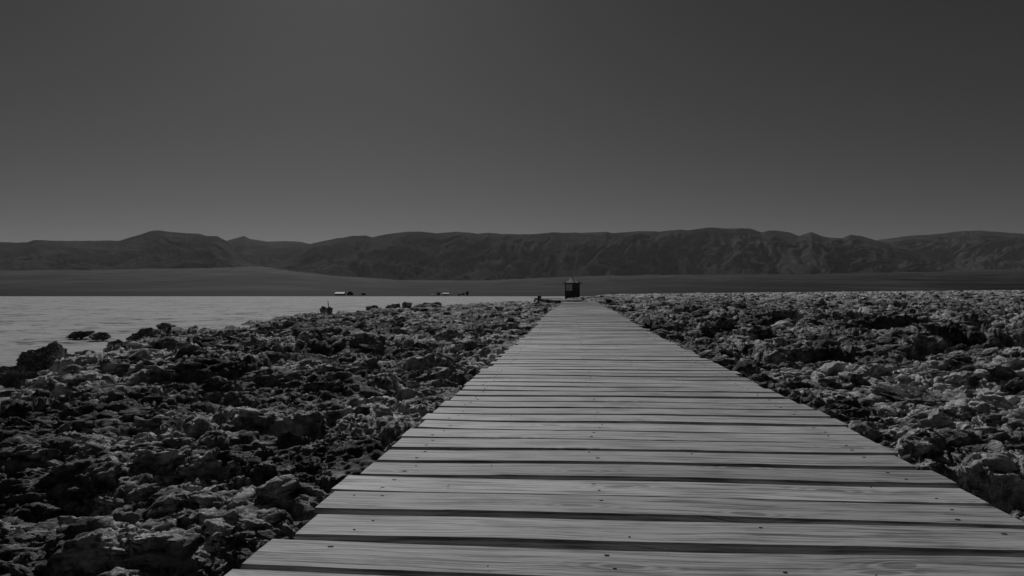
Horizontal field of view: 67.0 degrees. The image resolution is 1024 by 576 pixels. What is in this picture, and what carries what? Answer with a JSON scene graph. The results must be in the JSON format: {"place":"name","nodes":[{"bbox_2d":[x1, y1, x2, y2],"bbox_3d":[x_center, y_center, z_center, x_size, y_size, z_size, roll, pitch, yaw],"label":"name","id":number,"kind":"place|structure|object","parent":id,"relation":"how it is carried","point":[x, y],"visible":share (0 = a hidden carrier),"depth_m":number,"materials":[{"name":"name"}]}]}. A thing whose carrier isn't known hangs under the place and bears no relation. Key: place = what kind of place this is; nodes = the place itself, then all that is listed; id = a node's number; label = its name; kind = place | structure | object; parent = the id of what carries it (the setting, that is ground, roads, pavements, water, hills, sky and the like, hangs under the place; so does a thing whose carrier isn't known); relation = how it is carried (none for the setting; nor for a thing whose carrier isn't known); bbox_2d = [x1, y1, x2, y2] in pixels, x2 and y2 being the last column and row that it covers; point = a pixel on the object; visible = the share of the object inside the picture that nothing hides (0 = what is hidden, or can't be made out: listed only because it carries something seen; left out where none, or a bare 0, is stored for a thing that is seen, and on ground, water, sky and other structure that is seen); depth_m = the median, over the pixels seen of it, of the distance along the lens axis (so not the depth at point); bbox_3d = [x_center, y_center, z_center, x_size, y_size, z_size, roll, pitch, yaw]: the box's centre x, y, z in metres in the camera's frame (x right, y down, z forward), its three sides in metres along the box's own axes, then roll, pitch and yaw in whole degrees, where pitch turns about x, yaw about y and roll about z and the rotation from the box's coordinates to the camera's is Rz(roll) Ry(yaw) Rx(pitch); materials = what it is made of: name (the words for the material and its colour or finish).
{"place":"outdoors","nodes":[
{"label":"outdoors","id":0,"kind":"place"},
{"bbox_2d":[0,230,257,270],"bbox_3d":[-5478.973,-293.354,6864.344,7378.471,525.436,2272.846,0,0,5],"label":"mountains","id":1,"kind":"structure","parent":0,"point":[157,249],"depth_m":6793.35,"materials":[{"name":"grey stone"}]},
{"bbox_2d":[227,236,309,267],"bbox_3d":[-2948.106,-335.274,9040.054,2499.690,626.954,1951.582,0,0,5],"label":"mountains","id":2,"kind":"structure","parent":0,"point":[271,254],"depth_m":9079.90,"materials":[{"name":"grey stone"}]},
{"bbox_2d":[0,296,587,402],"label":"water","id":3,"kind":"structure","parent":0,"point":[27,323],"depth_m":46.74,"materials":[{"name":"grey liquid"}]},
{"bbox_2d":[0,363,41,389],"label":"salt rock","id":4,"kind":"object","parent":3,"relation":"on","point":[16,376],"visible":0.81,"depth_m":8.60,"materials":[{"name":"grey stone"}]},
{"bbox_2d":[16,341,73,369],"bbox_3d":[-5.478,0.897,9.053,0.570,0.555,0.605,0,0,14],"label":"salt rock","id":5,"kind":"object","parent":3,"relation":"on","point":[45,357],"visible":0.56,"depth_m":8.88,"materials":[{"name":"grey stone"}]},
{"bbox_2d":[65,331,94,338],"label":"salt rock","id":6,"kind":"object","parent":3,"relation":"on","point":[78,334],"visible":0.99,"depth_m":18.52,"materials":[{"name":"grey stone"}]},
{"bbox_2d":[88,332,110,340],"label":"salt rock","id":7,"kind":"object","parent":3,"relation":"on","point":[101,336],"visible":1,"depth_m":17.81,"materials":[{"name":"grey stone"}]},
{"bbox_2d":[106,339,136,348],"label":"salt rock","id":8,"kind":"object","parent":3,"relation":"on","point":[119,342],"visible":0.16,"depth_m":12.10,"materials":[{"name":"grey stone"}]},
{"bbox_2d":[126,327,163,340],"bbox_3d":[-7.604,1.017,16.021,0.776,0.387,0.742,-11,6,22],"label":"salt rock","id":9,"kind":"object","parent":3,"relation":"on","point":[143,332],"visible":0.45,"depth_m":15.96,"materials":[{"name":"grey stone"}]},
{"bbox_2d":[156,322,178,330],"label":"salt rock","id":10,"kind":"object","parent":3,"relation":"on","point":[162,326],"visible":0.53,"depth_m":20.47,"materials":[{"name":"grey stone"}]},
{"bbox_2d":[325,307,332,314],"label":"salt rock","id":11,"kind":"object","parent":3,"relation":"on","point":[330,310],"visible":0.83,"depth_m":38.72,"materials":[{"name":"grey stone"}]},
{"bbox_2d":[366,305,378,310],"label":"salt rock","id":12,"kind":"object","parent":3,"relation":"on","point":[370,307],"visible":0.7,"depth_m":46.99,"materials":[{"name":"grey stone"}]},
{"bbox_2d":[392,303,401,308],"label":"salt rock","id":13,"kind":"object","parent":3,"relation":"on","point":[396,305],"visible":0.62,"depth_m":48.41,"materials":[{"name":"grey stone"}]},
{"bbox_2d":[402,302,411,308],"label":"salt rock","id":14,"kind":"object","parent":3,"relation":"on","point":[407,305],"visible":0.8,"depth_m":47.77,"materials":[{"name":"grey stone"}]},
{"bbox_2d":[0,290,1023,575],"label":"salt crust terrain","id":15,"kind":"structure","parent":0,"point":[326,456],"depth_m":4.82,"materials":[{"name":"grey stone"}]},
{"bbox_2d":[56,408,82,420],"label":"salt rock","id":16,"kind":"object","parent":15,"relation":"on","point":[64,414],"visible":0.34,"depth_m":3.98,"materials":[{"name":"black stone"}]},
{"bbox_2d":[66,378,83,384],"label":"salt rock","id":17,"kind":"object","parent":15,"relation":"on","point":[77,381],"visible":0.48,"depth_m":6.09,"materials":[{"name":"grey stone"}]},
{"bbox_2d":[67,378,82,387],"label":"salt rock","id":18,"kind":"object","parent":15,"relation":"on","point":[70,385],"visible":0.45,"depth_m":6.09,"materials":[{"name":"grey stone"}]},
{"bbox_2d":[81,384,128,390],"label":"salt rock","id":19,"kind":"object","parent":15,"relation":"on","point":[106,386],"visible":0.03,"depth_m":5.78,"materials":[{"name":"grey stone"}]},
{"bbox_2d":[117,370,137,382],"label":"salt rock","id":20,"kind":"object","parent":15,"relation":"on","point":[128,374],"visible":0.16,"depth_m":6.38,"materials":[{"name":"grey stone"}]},
{"bbox_2d":[145,424,160,432],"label":"salt rock","id":21,"kind":"object","parent":15,"relation":"on","point":[153,427],"visible":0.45,"depth_m":3.38,"materials":[{"name":"grey stone"}]},
{"bbox_2d":[161,383,188,394],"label":"salt rock","id":22,"kind":"object","parent":15,"relation":"on","point":[176,387],"visible":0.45,"depth_m":5.19,"materials":[{"name":"grey stone"}]},
{"bbox_2d":[173,345,206,361],"bbox_3d":[-2.822,0.592,6.777,0.281,0.187,0.248,0,0,-23],"label":"salt rock","id":23,"kind":"object","parent":15,"relation":"on","point":[190,350],"visible":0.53,"depth_m":6.74,"materials":[{"name":"grey stone"}]},
{"bbox_2d":[196,391,224,403],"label":"salt rock","id":24,"kind":"object","parent":15,"relation":"on","point":[215,397],"visible":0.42,"depth_m":4.61,"materials":[{"name":"grey stone"}]},
{"bbox_2d":[219,391,242,407],"bbox_3d":[-1.630,0.670,4.520,0.152,0.129,0.171,-21,34,-35],"label":"salt rock","id":25,"kind":"object","parent":15,"relation":"on","point":[231,398],"visible":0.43,"depth_m":4.47,"materials":[{"name":"grey stone"}]},
{"bbox_2d":[237,391,252,394],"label":"salt rock","id":26,"kind":"object","parent":15,"relation":"on","point":[244,393],"visible":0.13,"depth_m":4.77,"materials":[{"name":"grey stone"}]},
{"bbox_2d":[239,338,266,346],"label":"salt rock","id":27,"kind":"object","parent":15,"relation":"on","point":[254,341],"visible":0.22,"depth_m":10.37,"materials":[{"name":"grey stone"}]},
{"bbox_2d":[249,402,260,408],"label":"salt rock","id":28,"kind":"object","parent":15,"relation":"on","point":[255,405],"visible":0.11,"depth_m":4.26,"materials":[{"name":"grey stone"}]},
{"bbox_2d":[250,369,277,381],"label":"salt rock","id":29,"kind":"object","parent":15,"relation":"on","point":[257,372],"visible":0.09,"depth_m":5.63,"materials":[{"name":"grey stone"}]},
{"bbox_2d":[266,368,275,374],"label":"salt rock","id":30,"kind":"object","parent":15,"relation":"on","point":[270,371],"visible":0.45,"depth_m":5.53,"materials":[{"name":"grey stone"}]},
{"bbox_2d":[267,353,289,364],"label":"salt rock","id":31,"kind":"object","parent":15,"relation":"on","point":[274,358],"visible":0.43,"depth_m":7.28,"materials":[{"name":"grey stone"}]},
{"bbox_2d":[281,346,293,353],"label":"salt rock","id":32,"kind":"object","parent":15,"relation":"on","point":[287,349],"visible":0.66,"depth_m":9.09,"materials":[{"name":"grey stone"}]},
{"bbox_2d":[274,431,304,447],"bbox_3d":[-0.927,0.630,3.178,0.130,0.087,0.146,-17,-22,6],"label":"salt rock","id":33,"kind":"object","parent":15,"relation":"on","point":[287,439],"visible":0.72,"depth_m":3.14,"materials":[{"name":"black stone"}]},
{"bbox_2d":[319,306,325,312],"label":"salt rock","id":34,"kind":"object","parent":15,"relation":"on","point":[322,309],"visible":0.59,"depth_m":39.44,"materials":[{"name":"grey stone"}]},
{"bbox_2d":[318,392,335,401],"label":"salt rock","id":35,"kind":"object","parent":15,"relation":"on","point":[325,396],"visible":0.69,"depth_m":4.28,"materials":[{"name":"grey stone"}]},
{"bbox_2d":[318,379,345,391],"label":"salt rock","id":36,"kind":"object","parent":15,"relation":"on","point":[336,385],"visible":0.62,"depth_m":4.74,"materials":[{"name":"grey stone"}]},
{"bbox_2d":[326,410,343,425],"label":"salt rock","id":37,"kind":"object","parent":15,"relation":"on","point":[334,416],"visible":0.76,"depth_m":3.65,"materials":[{"name":"black stone"}]},
{"bbox_2d":[339,331,350,335],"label":"salt rock","id":38,"kind":"object","parent":15,"relation":"on","point":[345,333],"visible":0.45,"depth_m":11.82,"materials":[{"name":"grey stone"}]},
{"bbox_2d":[354,322,367,328],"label":"salt rock","id":39,"kind":"object","parent":15,"relation":"on","point":[361,325],"visible":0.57,"depth_m":15.09,"materials":[{"name":"grey stone"}]},
{"bbox_2d":[354,406,369,414],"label":"salt rock","id":40,"kind":"object","parent":15,"relation":"on","point":[361,410],"visible":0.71,"depth_m":3.77,"materials":[{"name":"black stone"}]},
{"bbox_2d":[364,344,385,355],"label":"salt rock","id":41,"kind":"object","parent":15,"relation":"on","point":[379,348],"visible":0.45,"depth_m":8.96,"materials":[{"name":"grey stone"}]},
{"bbox_2d":[374,392,393,396],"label":"salt rock","id":42,"kind":"object","parent":15,"relation":"on","point":[388,394],"visible":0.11,"depth_m":4.55,"materials":[{"name":"grey stone"}]},
{"bbox_2d":[395,316,405,321],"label":"salt rock","id":43,"kind":"object","parent":15,"relation":"on","point":[402,318],"visible":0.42,"depth_m":19.88,"materials":[{"name":"grey stone"}]},
{"bbox_2d":[392,328,409,334],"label":"salt rock","id":44,"kind":"object","parent":15,"relation":"on","point":[397,331],"visible":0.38,"depth_m":12.48,"materials":[{"name":"grey stone"}]},
{"bbox_2d":[410,341,432,351],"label":"salt rock","id":45,"kind":"object","parent":15,"relation":"on","point":[421,345],"visible":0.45,"depth_m":9.43,"materials":[{"name":"grey stone"}]},
{"bbox_2d":[423,327,435,333],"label":"salt rock","id":46,"kind":"object","parent":15,"relation":"on","point":[430,329],"visible":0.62,"depth_m":11.43,"materials":[{"name":"grey stone"}]},
{"bbox_2d":[434,357,458,364],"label":"salt rock","id":47,"kind":"object","parent":15,"relation":"on","point":[439,360],"visible":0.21,"depth_m":7.00,"materials":[{"name":"grey stone"}]},
{"bbox_2d":[433,361,463,370],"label":"salt rock","id":48,"kind":"object","parent":15,"relation":"on","point":[450,365],"visible":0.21,"depth_m":6.75,"materials":[{"name":"grey stone"}]},
{"bbox_2d":[459,339,487,350],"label":"salt rock","id":49,"kind":"object","parent":15,"relation":"on","point":[473,344],"visible":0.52,"depth_m":8.20,"materials":[{"name":"grey stone"}]},
{"bbox_2d":[224,302,1023,575],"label":"boardwalk","id":50,"kind":"structure","parent":15,"relation":"on","point":[691,485],"depth_m":1.79,"materials":[{"name":"grey wood"}]},
{"bbox_2d":[694,308,712,315],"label":"salt rock","id":51,"kind":"object","parent":15,"relation":"on","point":[705,311],"visible":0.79,"depth_m":18.88,"materials":[{"name":"grey stone"}]},
{"bbox_2d":[726,364,735,369],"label":"salt rock","id":52,"kind":"object","parent":15,"relation":"on","point":[729,367],"visible":0.25,"depth_m":7.15,"materials":[{"name":"grey stone"}]},
{"bbox_2d":[732,303,746,308],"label":"salt rock","id":53,"kind":"object","parent":15,"relation":"on","point":[741,305],"visible":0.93,"depth_m":23.84,"materials":[{"name":"grey stone"}]},
{"bbox_2d":[747,373,778,383],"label":"salt rock","id":54,"kind":"object","parent":15,"relation":"on","point":[765,376],"visible":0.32,"depth_m":5.97,"materials":[{"name":"grey stone"}]},
{"bbox_2d":[752,377,771,382],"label":"salt rock","id":55,"kind":"object","parent":54,"relation":"on","point":[767,379],"visible":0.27,"depth_m":5.94,"materials":[{"name":"grey stone"}]},
{"bbox_2d":[805,333,819,340],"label":"salt rock","id":56,"kind":"object","parent":15,"relation":"on","point":[813,337],"visible":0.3,"depth_m":9.53,"materials":[{"name":"grey stone"}]},
{"bbox_2d":[812,401,828,407],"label":"salt rock","id":57,"kind":"object","parent":15,"relation":"on","point":[817,404],"visible":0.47,"depth_m":4.26,"materials":[{"name":"grey stone"}]},
{"bbox_2d":[815,332,833,343],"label":"salt rock","id":58,"kind":"object","parent":15,"relation":"on","point":[828,335],"visible":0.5,"depth_m":8.68,"materials":[{"name":"grey stone"}]},
{"bbox_2d":[834,314,846,319],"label":"salt rock","id":59,"kind":"object","parent":15,"relation":"on","point":[839,317],"visible":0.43,"depth_m":13.47,"materials":[{"name":"grey stone"}]},
{"bbox_2d":[841,373,870,387],"bbox_3d":[2.482,0.698,5.593,0.190,0.161,0.215,2,-23,6],"label":"salt rock","id":60,"kind":"object","parent":15,"relation":"on","point":[857,379],"visible":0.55,"depth_m":5.54,"materials":[{"name":"grey stone"}]},
{"bbox_2d":[852,328,870,335],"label":"salt rock","id":61,"kind":"object","parent":15,"relation":"on","point":[855,332],"visible":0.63,"depth_m":8.91,"materials":[{"name":"grey stone"}]},
{"bbox_2d":[865,390,892,400],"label":"salt rock","id":62,"kind":"object","parent":15,"relation":"on","point":[875,392],"visible":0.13,"depth_m":4.68,"materials":[{"name":"grey stone"}]},
{"bbox_2d":[892,300,901,306],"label":"salt rock","id":63,"kind":"object","parent":15,"relation":"on","point":[896,303],"visible":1,"depth_m":22.03,"materials":[{"name":"grey stone"}]},
{"bbox_2d":[891,330,909,336],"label":"salt rock","id":64,"kind":"object","parent":15,"relation":"on","point":[900,332],"visible":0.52,"depth_m":7.74,"materials":[{"name":"grey stone"}]},
{"bbox_2d":[899,409,914,417],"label":"salt rock","id":65,"kind":"object","parent":15,"relation":"on","point":[902,414],"visible":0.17,"depth_m":4.14,"materials":[{"name":"grey stone"}]},
{"bbox_2d":[871,384,962,407],"bbox_3d":[2.436,0.683,4.598,0.550,0.130,0.615,-1,9,-20],"label":"salt rock","id":66,"kind":"object","parent":15,"relation":"on","point":[917,396],"visible":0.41,"depth_m":4.63,"materials":[{"name":"grey stone"}]},
{"bbox_2d":[938,409,961,421],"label":"salt rock","id":67,"kind":"object","parent":15,"relation":"on","point":[949,412],"visible":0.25,"depth_m":4.01,"materials":[{"name":"black stone"}]},
{"bbox_2d":[944,344,969,354],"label":"salt rock","id":68,"kind":"object","parent":15,"relation":"on","point":[959,347],"visible":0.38,"depth_m":6.81,"materials":[{"name":"grey stone"}]},
{"bbox_2d":[959,374,981,387],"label":"salt rock","id":69,"kind":"object","parent":15,"relation":"on","point":[970,381],"visible":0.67,"depth_m":5.07,"materials":[{"name":"grey stone"}]},
{"bbox_2d":[955,364,987,371],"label":"salt rock","id":70,"kind":"object","parent":15,"relation":"on","point":[973,367],"visible":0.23,"depth_m":5.33,"materials":[{"name":"grey stone"}]},
{"bbox_2d":[966,393,976,397],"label":"salt rock","id":71,"kind":"object","parent":15,"relation":"on","point":[968,395],"visible":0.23,"depth_m":4.71,"materials":[{"name":"grey stone"}]},
{"bbox_2d":[962,318,983,327],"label":"salt rock","id":72,"kind":"object","parent":15,"relation":"on","point":[977,322],"visible":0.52,"depth_m":10.02,"materials":[{"name":"grey stone"}]},
{"bbox_2d":[963,348,1001,357],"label":"salt rock","id":73,"kind":"object","parent":15,"relation":"on","point":[974,350],"visible":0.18,"depth_m":6.55,"materials":[{"name":"grey stone"}]},
{"bbox_2d":[987,324,1005,328],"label":"salt rock","id":74,"kind":"object","parent":15,"relation":"on","point":[1001,327],"visible":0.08,"depth_m":9.04,"materials":[{"name":"grey stone"}]},
{"bbox_2d":[986,365,1016,382],"bbox_3d":[3.204,0.567,5.049,0.190,0.131,0.168,0,0,35],"label":"salt rock","id":75,"kind":"object","parent":15,"relation":"on","point":[997,373],"visible":0.77,"depth_m":5.00,"materials":[{"name":"grey stone"}]},
{"bbox_2d":[997,377,1023,395],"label":"salt rock","id":76,"kind":"object","parent":15,"relation":"on","point":[1015,385],"visible":0.64,"depth_m":4.75,"materials":[{"name":"grey stone"}]},
{"bbox_2d":[0,266,1023,295],"bbox_3d":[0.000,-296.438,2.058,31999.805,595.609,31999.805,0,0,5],"label":"ground","id":77,"kind":"structure","parent":0,"point":[250,281],"depth_m":1063.35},
{"bbox_2d":[334,292,345,294],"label":"shed","id":78,"kind":"structure","parent":77,"relation":"on","point":[339,293],"depth_m":348.68,"materials":[{"name":"white paint"}]},
{"bbox_2d":[534,298,583,303],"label":"side walkway","id":79,"kind":"structure","parent":77,"relation":"on","point":[552,300],"depth_m":44.68,"materials":[{"name":"grey wood"}]},
{"bbox_2d":[563,277,580,297],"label":"changing hut","id":80,"kind":"object","parent":77,"relation":"on","point":[574,292],"visible":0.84,"depth_m":104.01,"materials":[{"name":"grey wood"}]},
{"bbox_2d":[573,284,578,297],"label":"door","id":81,"kind":"structure","parent":80,"relation":"in","point":[575,286],"depth_m":103.99,"materials":[{"name":"black wood"}]},
{"bbox_2d":[0,0,1023,243],"label":"sky","id":82,"kind":"structure","parent":0,"point":[306,121],"materials":[{"name":"grey"}]},
{"bbox_2d":[273,227,964,280],"bbox_3d":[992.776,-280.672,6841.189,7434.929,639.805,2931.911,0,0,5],"label":"mountains","id":83,"kind":"structure","parent":0,"point":[461,256],"depth_m":6751.46,"materials":[{"name":"grey stone"}]},
{"bbox_2d":[877,230,1023,269],"bbox_3d":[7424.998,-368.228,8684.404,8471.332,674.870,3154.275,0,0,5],"label":"mountains","id":84,"kind":"structure","parent":0,"point":[978,250],"depth_m":8744.62,"materials":[{"name":"grey stone"}]}
]}

